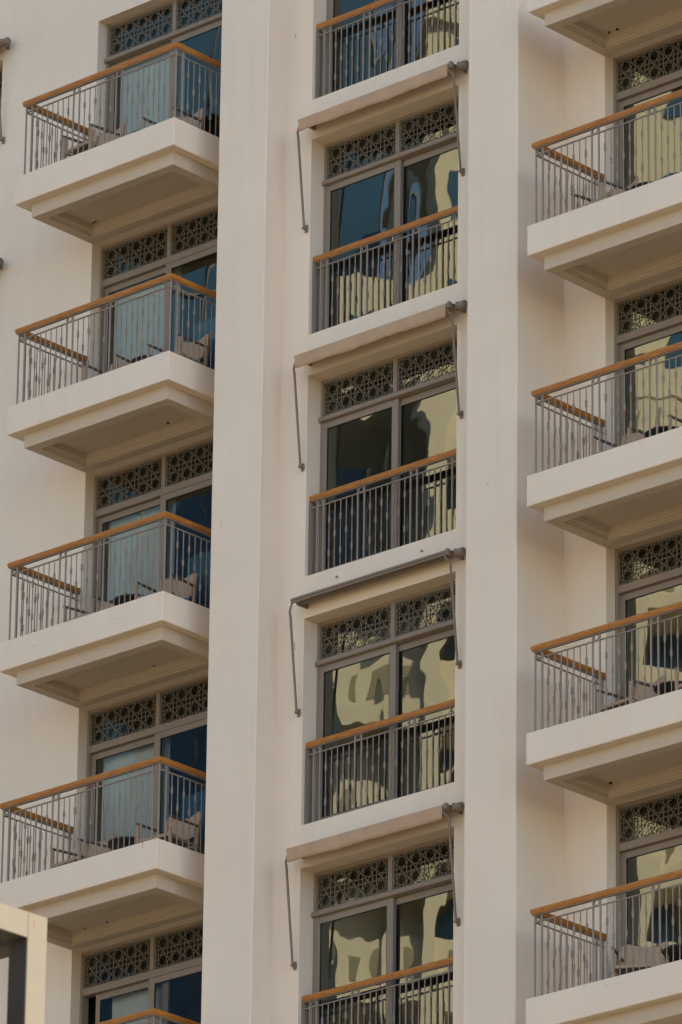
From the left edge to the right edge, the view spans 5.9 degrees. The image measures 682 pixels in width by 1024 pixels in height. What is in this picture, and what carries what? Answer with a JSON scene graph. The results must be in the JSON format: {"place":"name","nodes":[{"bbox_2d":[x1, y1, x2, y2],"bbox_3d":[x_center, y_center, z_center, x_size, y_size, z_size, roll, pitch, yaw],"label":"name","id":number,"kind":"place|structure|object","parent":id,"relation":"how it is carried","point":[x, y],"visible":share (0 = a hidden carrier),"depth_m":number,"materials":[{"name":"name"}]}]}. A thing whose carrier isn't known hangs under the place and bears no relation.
{"place":"outdoors","nodes":[
{"label":"outdoors","id":0,"kind":"place"},
{"bbox_2d":[0,902,46,1023],"bbox_3d":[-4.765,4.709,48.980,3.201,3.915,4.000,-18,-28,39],"label":"pergola","id":1,"kind":"object","parent":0,"point":[23,940],"visible":1,"depth_m":49.81,"materials":[{"name":"concrete"}]},
{"bbox_2d":[131,355,153,363],"bbox_3d":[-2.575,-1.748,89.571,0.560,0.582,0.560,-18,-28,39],"label":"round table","id":2,"kind":"object","parent":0,"point":[133,360],"visible":0.16,"depth_m":89.48,"materials":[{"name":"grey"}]},
{"bbox_2d":[181,790,205,854],"bbox_3d":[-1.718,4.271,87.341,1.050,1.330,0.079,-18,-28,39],"label":"curtain","id":3,"kind":"object","parent":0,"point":[192,804],"visible":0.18,"depth_m":87.66,"materials":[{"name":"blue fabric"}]},
{"bbox_2d":[0,0,681,1023],"bbox_3d":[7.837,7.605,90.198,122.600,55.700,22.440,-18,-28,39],"label":"apartment tower","id":4,"kind":"structure","parent":0,"point":[570,808],"depth_m":86.23,"materials":[{"name":"beige paint"}]},
{"bbox_2d":[0,67,2,102],"bbox_3d":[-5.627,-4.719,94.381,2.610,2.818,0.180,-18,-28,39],"label":"window","id":5,"kind":"structure","parent":4,"relation":"in","point":[2,67],"depth_m":94.15,"materials":[{"name":"metal"}]},
{"bbox_2d":[0,258,3,269],"bbox_3d":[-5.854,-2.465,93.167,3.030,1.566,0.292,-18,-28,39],"label":"awning","id":6,"kind":"object","parent":4,"relation":"attached to","point":[1,261],"visible":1,"depth_m":92.48,"materials":[{"name":"metal"}]},
{"bbox_2d":[0,37,10,143],"bbox_3d":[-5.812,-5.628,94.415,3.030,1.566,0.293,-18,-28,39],"label":"awning","id":7,"kind":"object","parent":4,"relation":"attached to","point":[5,43],"visible":1,"depth_m":93.70,"materials":[{"name":"metal"}]},
{"bbox_2d":[52,833,115,867],"bbox_3d":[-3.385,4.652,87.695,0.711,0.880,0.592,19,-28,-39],"label":"armchair","id":8,"kind":"object","parent":4,"relation":"on","point":[87,848],"visible":0.34,"depth_m":87.76,"materials":[{"name":"paint"}]},
{"bbox_2d":[62,123,125,159],"bbox_3d":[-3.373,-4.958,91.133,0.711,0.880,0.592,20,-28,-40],"label":"armchair","id":9,"kind":"object","parent":4,"relation":"on","point":[96,143],"visible":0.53,"depth_m":91.10,"materials":[{"name":"paint"}]},
{"bbox_2d":[63,592,127,621],"bbox_3d":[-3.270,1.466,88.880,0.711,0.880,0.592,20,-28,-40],"label":"armchair","id":10,"kind":"object","parent":4,"relation":"on","point":[99,605],"visible":0.17,"depth_m":88.97,"materials":[{"name":"paint"}]},
{"bbox_2d":[0,756,205,882],"bbox_3d":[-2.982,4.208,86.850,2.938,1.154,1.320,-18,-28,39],"label":"balcony railing","id":11,"kind":"object","parent":4,"relation":"on","point":[10,807],"visible":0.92,"depth_m":86.40,"materials":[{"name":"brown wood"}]},
{"bbox_2d":[7,511,210,639],"bbox_3d":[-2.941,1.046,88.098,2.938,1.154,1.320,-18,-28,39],"label":"balcony railing","id":12,"kind":"object","parent":4,"relation":"on","point":[17,566],"visible":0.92,"depth_m":87.66,"materials":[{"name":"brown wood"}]},
{"bbox_2d":[83,354,144,380],"bbox_3d":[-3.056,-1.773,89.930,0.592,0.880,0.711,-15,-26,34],"label":"armchair","id":13,"kind":"object","parent":4,"relation":"on","point":[111,366],"visible":0.14,"depth_m":89.88,"materials":[{"name":"paint"}]},
{"bbox_2d":[15,273,215,403],"bbox_3d":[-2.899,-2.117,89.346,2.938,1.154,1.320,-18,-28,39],"label":"balcony railing","id":14,"kind":"object","parent":4,"relation":"on","point":[26,330],"visible":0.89,"depth_m":88.89,"materials":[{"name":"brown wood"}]},
{"bbox_2d":[22,42,220,173],"bbox_3d":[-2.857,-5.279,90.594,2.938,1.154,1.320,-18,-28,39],"label":"balcony railing","id":15,"kind":"object","parent":4,"relation":"on","point":[31,105],"visible":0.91,"depth_m":90.13,"materials":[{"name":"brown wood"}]},
{"bbox_2d":[108,836,142,849],"bbox_3d":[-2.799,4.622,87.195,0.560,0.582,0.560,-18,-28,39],"label":"round table","id":16,"kind":"object","parent":4,"relation":"on","point":[115,844],"visible":0.23,"depth_m":87.21,"materials":[{"name":"grey"}]},
{"bbox_2d":[112,594,143,605],"bbox_3d":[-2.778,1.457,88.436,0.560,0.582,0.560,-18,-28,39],"label":"round table","id":17,"kind":"object","parent":4,"relation":"on","point":[116,599],"visible":0.16,"depth_m":88.39,"materials":[{"name":"grey"}]},
{"bbox_2d":[103,737,169,849],"bbox_3d":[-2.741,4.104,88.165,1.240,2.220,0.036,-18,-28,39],"label":"curtain","id":18,"kind":"object","parent":4,"relation":"hanging from","point":[128,758],"visible":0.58,"depth_m":88.36,"materials":[{"name":"grey fabric"}]},
{"bbox_2d":[112,985,161,1023],"bbox_3d":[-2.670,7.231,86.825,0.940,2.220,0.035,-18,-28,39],"label":"curtain","id":19,"kind":"object","parent":4,"relation":"hanging from","point":[130,1003],"visible":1,"depth_m":87.19,"materials":[{"name":"grey fabric"}]},
{"bbox_2d":[79,920,202,1023],"bbox_3d":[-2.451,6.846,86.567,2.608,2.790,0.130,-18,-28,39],"label":"window","id":20,"kind":"structure","parent":4,"relation":"in","point":[150,961],"depth_m":87.05,"materials":[{"name":"metal"}]},
{"bbox_2d":[107,498,175,600],"bbox_3d":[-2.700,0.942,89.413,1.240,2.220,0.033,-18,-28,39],"label":"curtain","id":21,"kind":"object","parent":4,"relation":"hanging from","point":[134,517],"visible":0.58,"depth_m":89.62,"materials":[{"name":"grey fabric"}]},
{"bbox_2d":[113,267,180,363],"bbox_3d":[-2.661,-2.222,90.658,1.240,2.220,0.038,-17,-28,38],"label":"curtain","id":22,"kind":"object","parent":4,"relation":"hanging from","point":[145,317],"visible":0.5,"depth_m":90.86,"materials":[{"name":"grey fabric"}]},
{"bbox_2d":[86,675,207,843],"bbox_3d":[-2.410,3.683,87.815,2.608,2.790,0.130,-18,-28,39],"label":"window","id":23,"kind":"structure","parent":4,"relation":"in","point":[150,718],"depth_m":88.32,"materials":[{"name":"metal"}]},
{"bbox_2d":[96,1008,200,1023],"bbox_3d":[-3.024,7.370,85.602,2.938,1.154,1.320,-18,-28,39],"label":"balcony railing","id":24,"kind":"object","parent":4,"relation":"on","point":[153,1013],"visible":1,"depth_m":84.64,"materials":[{"name":"brown wood"}]},
{"bbox_2d":[119,41,184,135],"bbox_3d":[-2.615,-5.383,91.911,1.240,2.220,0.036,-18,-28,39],"label":"curtain","id":25,"kind":"object","parent":4,"relation":"hanging from","point":[145,100],"visible":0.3,"depth_m":92.16,"materials":[{"name":"grey fabric"}]},
{"bbox_2d":[92,437,212,612],"bbox_3d":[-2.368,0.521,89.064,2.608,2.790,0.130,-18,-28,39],"label":"window","id":26,"kind":"structure","parent":4,"relation":"in","point":[152,482],"depth_m":89.58,"materials":[{"name":"metal"}]},
{"bbox_2d":[98,205,217,374],"bbox_3d":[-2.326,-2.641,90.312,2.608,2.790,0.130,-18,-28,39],"label":"window","id":27,"kind":"structure","parent":4,"relation":"in","point":[156,252],"depth_m":90.83,"materials":[{"name":"metal"}]},
{"bbox_2d":[104,0,221,132],"bbox_3d":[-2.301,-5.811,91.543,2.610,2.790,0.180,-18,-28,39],"label":"window","id":28,"kind":"structure","parent":4,"relation":"in","point":[169,22],"depth_m":92.10,"materials":[{"name":"metal"}]},
{"bbox_2d":[134,572,197,602],"bbox_3d":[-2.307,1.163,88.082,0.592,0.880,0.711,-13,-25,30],"label":"armchair","id":29,"kind":"object","parent":4,"relation":"on","point":[179,587],"visible":0.29,"depth_m":88.27,"materials":[{"name":"paint"}]},
{"bbox_2d":[136,811,200,851],"bbox_3d":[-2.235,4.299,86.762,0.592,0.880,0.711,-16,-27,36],"label":"armchair","id":30,"kind":"object","parent":4,"relation":"on","point":[179,834],"visible":0.56,"depth_m":86.78,"materials":[{"name":"paint"}]},
{"bbox_2d":[143,106,203,129],"bbox_3d":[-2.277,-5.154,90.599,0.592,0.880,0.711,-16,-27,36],"label":"armchair","id":31,"kind":"object","parent":4,"relation":"on","point":[195,120],"visible":0.2,"depth_m":90.71,"materials":[{"name":"paint"}]},
{"bbox_2d":[146,333,209,366],"bbox_3d":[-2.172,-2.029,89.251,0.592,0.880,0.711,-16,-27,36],"label":"armchair","id":32,"kind":"object","parent":4,"relation":"on","point":[196,351],"visible":0.39,"depth_m":89.36,"materials":[{"name":"paint"}]},
{"bbox_2d":[186,549,210,608],"bbox_3d":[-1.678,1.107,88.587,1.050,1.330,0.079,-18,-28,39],"label":"curtain","id":33,"kind":"object","parent":4,"relation":"hanging from","point":[197,571],"visible":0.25,"depth_m":88.86,"materials":[{"name":"blue fabric"}]},
{"bbox_2d":[194,316,215,369],"bbox_3d":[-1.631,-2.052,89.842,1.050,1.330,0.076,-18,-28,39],"label":"curtain","id":34,"kind":"object","parent":4,"relation":"hanging from","point":[202,333],"visible":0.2,"depth_m":90.14,"materials":[{"name":"blue fabric"}]},
{"bbox_2d":[325,0,406,94],"bbox_3d":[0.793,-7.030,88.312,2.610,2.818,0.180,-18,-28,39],"label":"window","id":35,"kind":"structure","parent":4,"relation":"in","point":[330,3],"depth_m":88.62,"materials":[{"name":"metal"}]},
{"bbox_2d":[284,802,464,969],"bbox_3d":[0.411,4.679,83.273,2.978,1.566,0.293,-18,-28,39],"label":"awning","id":36,"kind":"object","parent":4,"relation":"attached to","point":[377,830],"visible":1,"depth_m":83.35,"materials":[{"name":"fabric"}]},
{"bbox_2d":[301,957,452,1023],"bbox_3d":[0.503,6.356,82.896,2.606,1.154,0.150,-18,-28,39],"label":"balcony railing","id":37,"kind":"object","parent":4,"relation":"on","point":[306,1007],"visible":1,"depth_m":82.94,"materials":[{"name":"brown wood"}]},
{"bbox_2d":[289,547,465,716],"bbox_3d":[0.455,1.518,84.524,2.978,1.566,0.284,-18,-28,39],"label":"awning","id":38,"kind":"object","parent":4,"relation":"attached to","point":[303,601],"visible":1,"depth_m":84.67,"materials":[{"name":"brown metal"}]},
{"bbox_2d":[304,699,454,824],"bbox_3d":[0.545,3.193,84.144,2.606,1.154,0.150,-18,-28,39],"label":"balcony railing","id":39,"kind":"object","parent":4,"relation":"on","point":[310,765],"visible":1,"depth_m":84.30,"materials":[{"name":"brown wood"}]},
{"bbox_2d":[293,300,467,471],"bbox_3d":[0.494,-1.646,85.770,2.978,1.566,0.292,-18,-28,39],"label":"awning","id":40,"kind":"object","parent":4,"relation":"attached to","point":[309,358],"visible":1,"depth_m":85.85,"materials":[{"name":"fabric"}]},
{"bbox_2d":[308,449,455,575],"bbox_3d":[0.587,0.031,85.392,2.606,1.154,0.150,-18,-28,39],"label":"balcony railing","id":41,"kind":"object","parent":4,"relation":"on","point":[313,517],"visible":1,"depth_m":85.55,"materials":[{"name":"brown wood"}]},
{"bbox_2d":[296,60,468,232],"bbox_3d":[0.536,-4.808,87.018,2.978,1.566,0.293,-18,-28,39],"label":"awning","id":42,"kind":"object","parent":4,"relation":"attached to","point":[312,121],"visible":1,"depth_m":87.09,"materials":[{"name":"fabric"}]},
{"bbox_2d":[311,835,453,1023],"bbox_3d":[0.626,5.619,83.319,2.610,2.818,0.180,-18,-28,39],"label":"window","id":43,"kind":"structure","parent":4,"relation":"in","point":[391,880],"depth_m":83.72,"materials":[{"name":"metal"}]},
{"bbox_2d":[311,205,457,333],"bbox_3d":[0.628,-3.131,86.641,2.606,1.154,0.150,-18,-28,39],"label":"balcony railing","id":44,"kind":"object","parent":4,"relation":"on","point":[334,253],"visible":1,"depth_m":86.79,"materials":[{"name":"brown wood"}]},
{"bbox_2d":[315,581,455,820],"bbox_3d":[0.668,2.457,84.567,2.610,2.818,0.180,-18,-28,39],"label":"window","id":45,"kind":"structure","parent":4,"relation":"in","point":[394,627],"depth_m":84.95,"materials":[{"name":"metal"}]},
{"bbox_2d":[315,0,456,98],"bbox_3d":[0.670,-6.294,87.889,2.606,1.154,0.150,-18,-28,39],"label":"balcony railing","id":46,"kind":"object","parent":4,"relation":"on","point":[320,56],"visible":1,"depth_m":88.21,"materials":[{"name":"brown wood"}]},
{"bbox_2d":[318,335,456,571],"bbox_3d":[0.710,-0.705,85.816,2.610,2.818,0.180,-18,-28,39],"label":"window","id":47,"kind":"structure","parent":4,"relation":"in","point":[397,382],"depth_m":86.21,"materials":[{"name":"metal"}]},
{"bbox_2d":[322,96,458,329],"bbox_3d":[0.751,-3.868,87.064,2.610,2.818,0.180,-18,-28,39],"label":"window","id":48,"kind":"structure","parent":4,"relation":"in","point":[398,144],"depth_m":87.46,"materials":[{"name":"metal"}]},
{"bbox_2d":[571,177,638,210],"bbox_3d":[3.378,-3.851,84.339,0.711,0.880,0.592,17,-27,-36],"label":"armchair","id":49,"kind":"object","parent":4,"relation":"on","point":[614,192],"visible":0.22,"depth_m":84.36,"materials":[{"name":"paint"}]},
{"bbox_2d":[530,869,681,996],"bbox_3d":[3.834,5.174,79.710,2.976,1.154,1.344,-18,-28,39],"label":"balcony railing","id":50,"kind":"object","parent":4,"relation":"on","point":[542,913],"visible":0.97,"depth_m":79.67,"materials":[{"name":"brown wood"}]},
{"bbox_2d":[531,89,681,222],"bbox_3d":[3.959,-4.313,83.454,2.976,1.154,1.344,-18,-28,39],"label":"balcony railing","id":51,"kind":"object","parent":4,"relation":"on","point":[541,147],"visible":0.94,"depth_m":83.38,"materials":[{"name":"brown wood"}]},
{"bbox_2d":[531,601,681,730],"bbox_3d":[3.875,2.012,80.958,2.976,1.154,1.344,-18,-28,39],"label":"balcony railing","id":52,"kind":"object","parent":4,"relation":"on","point":[541,650],"visible":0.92,"depth_m":80.95,"materials":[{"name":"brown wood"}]},
{"bbox_2d":[531,341,681,472],"bbox_3d":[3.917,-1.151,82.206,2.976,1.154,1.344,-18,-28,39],"label":"balcony railing","id":53,"kind":"object","parent":4,"relation":"on","point":[541,395],"visible":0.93,"depth_m":82.17,"materials":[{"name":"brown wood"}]},
{"bbox_2d":[594,424,658,453],"bbox_3d":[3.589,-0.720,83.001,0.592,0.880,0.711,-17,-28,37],"label":"armchair","id":54,"kind":"object","parent":4,"relation":"on","point":[634,437],"visible":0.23,"depth_m":83.11,"materials":[{"name":"paint"}]},
{"bbox_2d":[596,675,666,712],"bbox_3d":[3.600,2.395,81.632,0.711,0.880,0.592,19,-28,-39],"label":"armchair","id":55,"kind":"object","parent":4,"relation":"on","point":[635,696],"visible":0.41,"depth_m":81.71,"materials":[{"name":"paint"}]},
{"bbox_2d":[611,942,668,976],"bbox_3d":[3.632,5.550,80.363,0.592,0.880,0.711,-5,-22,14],"label":"armchair","id":56,"kind":"object","parent":4,"relation":"on","point":[642,959],"visible":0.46,"depth_m":80.64,"materials":[{"name":"paint"}]},
{"bbox_2d":[631,181,653,189],"bbox_3d":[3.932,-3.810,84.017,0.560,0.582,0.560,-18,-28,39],"label":"round table","id":57,"kind":"object","parent":4,"relation":"on","point":[638,185],"visible":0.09,"depth_m":83.92,"materials":[{"name":"grey"}]},
{"bbox_2d":[613,34,681,188],"bbox_3d":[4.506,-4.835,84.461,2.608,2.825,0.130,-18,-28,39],"label":"window","id":58,"kind":"structure","parent":4,"relation":"in","point":[654,70],"depth_m":85.31,"materials":[{"name":"metal"}]},
{"bbox_2d":[614,278,681,445],"bbox_3d":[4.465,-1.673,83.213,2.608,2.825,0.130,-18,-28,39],"label":"window","id":59,"kind":"structure","parent":4,"relation":"in","point":[653,314],"depth_m":84.07,"materials":[{"name":"metal"}]},
{"bbox_2d":[615,529,681,700],"bbox_3d":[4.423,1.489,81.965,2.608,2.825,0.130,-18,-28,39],"label":"window","id":60,"kind":"structure","parent":4,"relation":"in","point":[653,565],"depth_m":82.82,"materials":[{"name":"metal"}]},
{"bbox_2d":[616,788,681,975],"bbox_3d":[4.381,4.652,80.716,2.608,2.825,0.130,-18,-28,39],"label":"window","id":61,"kind":"structure","parent":4,"relation":"in","point":[651,824],"depth_m":81.58,"materials":[{"name":"metal"}]},
{"bbox_2d":[645,426,677,437],"bbox_3d":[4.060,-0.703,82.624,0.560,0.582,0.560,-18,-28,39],"label":"round table","id":62,"kind":"object","parent":4,"relation":"on","point":[653,430],"visible":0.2,"depth_m":82.56,"materials":[{"name":"grey"}]},
{"bbox_2d":[653,681,681,694],"bbox_3d":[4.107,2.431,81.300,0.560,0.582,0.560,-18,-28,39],"label":"round table","id":63,"kind":"object","parent":4,"relation":"on","point":[668,686],"visible":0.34,"depth_m":81.31,"materials":[{"name":"grey"}]},
{"bbox_2d":[663,943,681,958],"bbox_3d":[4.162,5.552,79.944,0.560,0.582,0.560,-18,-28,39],"label":"round table","id":64,"kind":"object","parent":4,"relation":"on","point":[670,950],"visible":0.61,"depth_m":80.01,"materials":[{"name":"grey"}]},
{"bbox_2d":[668,414,681,430],"bbox_3d":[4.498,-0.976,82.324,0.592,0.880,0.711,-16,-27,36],"label":"armchair","id":65,"kind":"object","parent":4,"relation":"on","point":[674,418],"visible":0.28,"depth_m":82.31,"materials":[{"name":"paint"}]},
{"bbox_2d":[674,667,681,690],"bbox_3d":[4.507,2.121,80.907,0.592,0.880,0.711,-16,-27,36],"label":"armchair","id":66,"kind":"object","parent":4,"relation":"on","point":[680,685],"visible":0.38,"depth_m":80.83,"materials":[{"name":"paint"}]}
]}

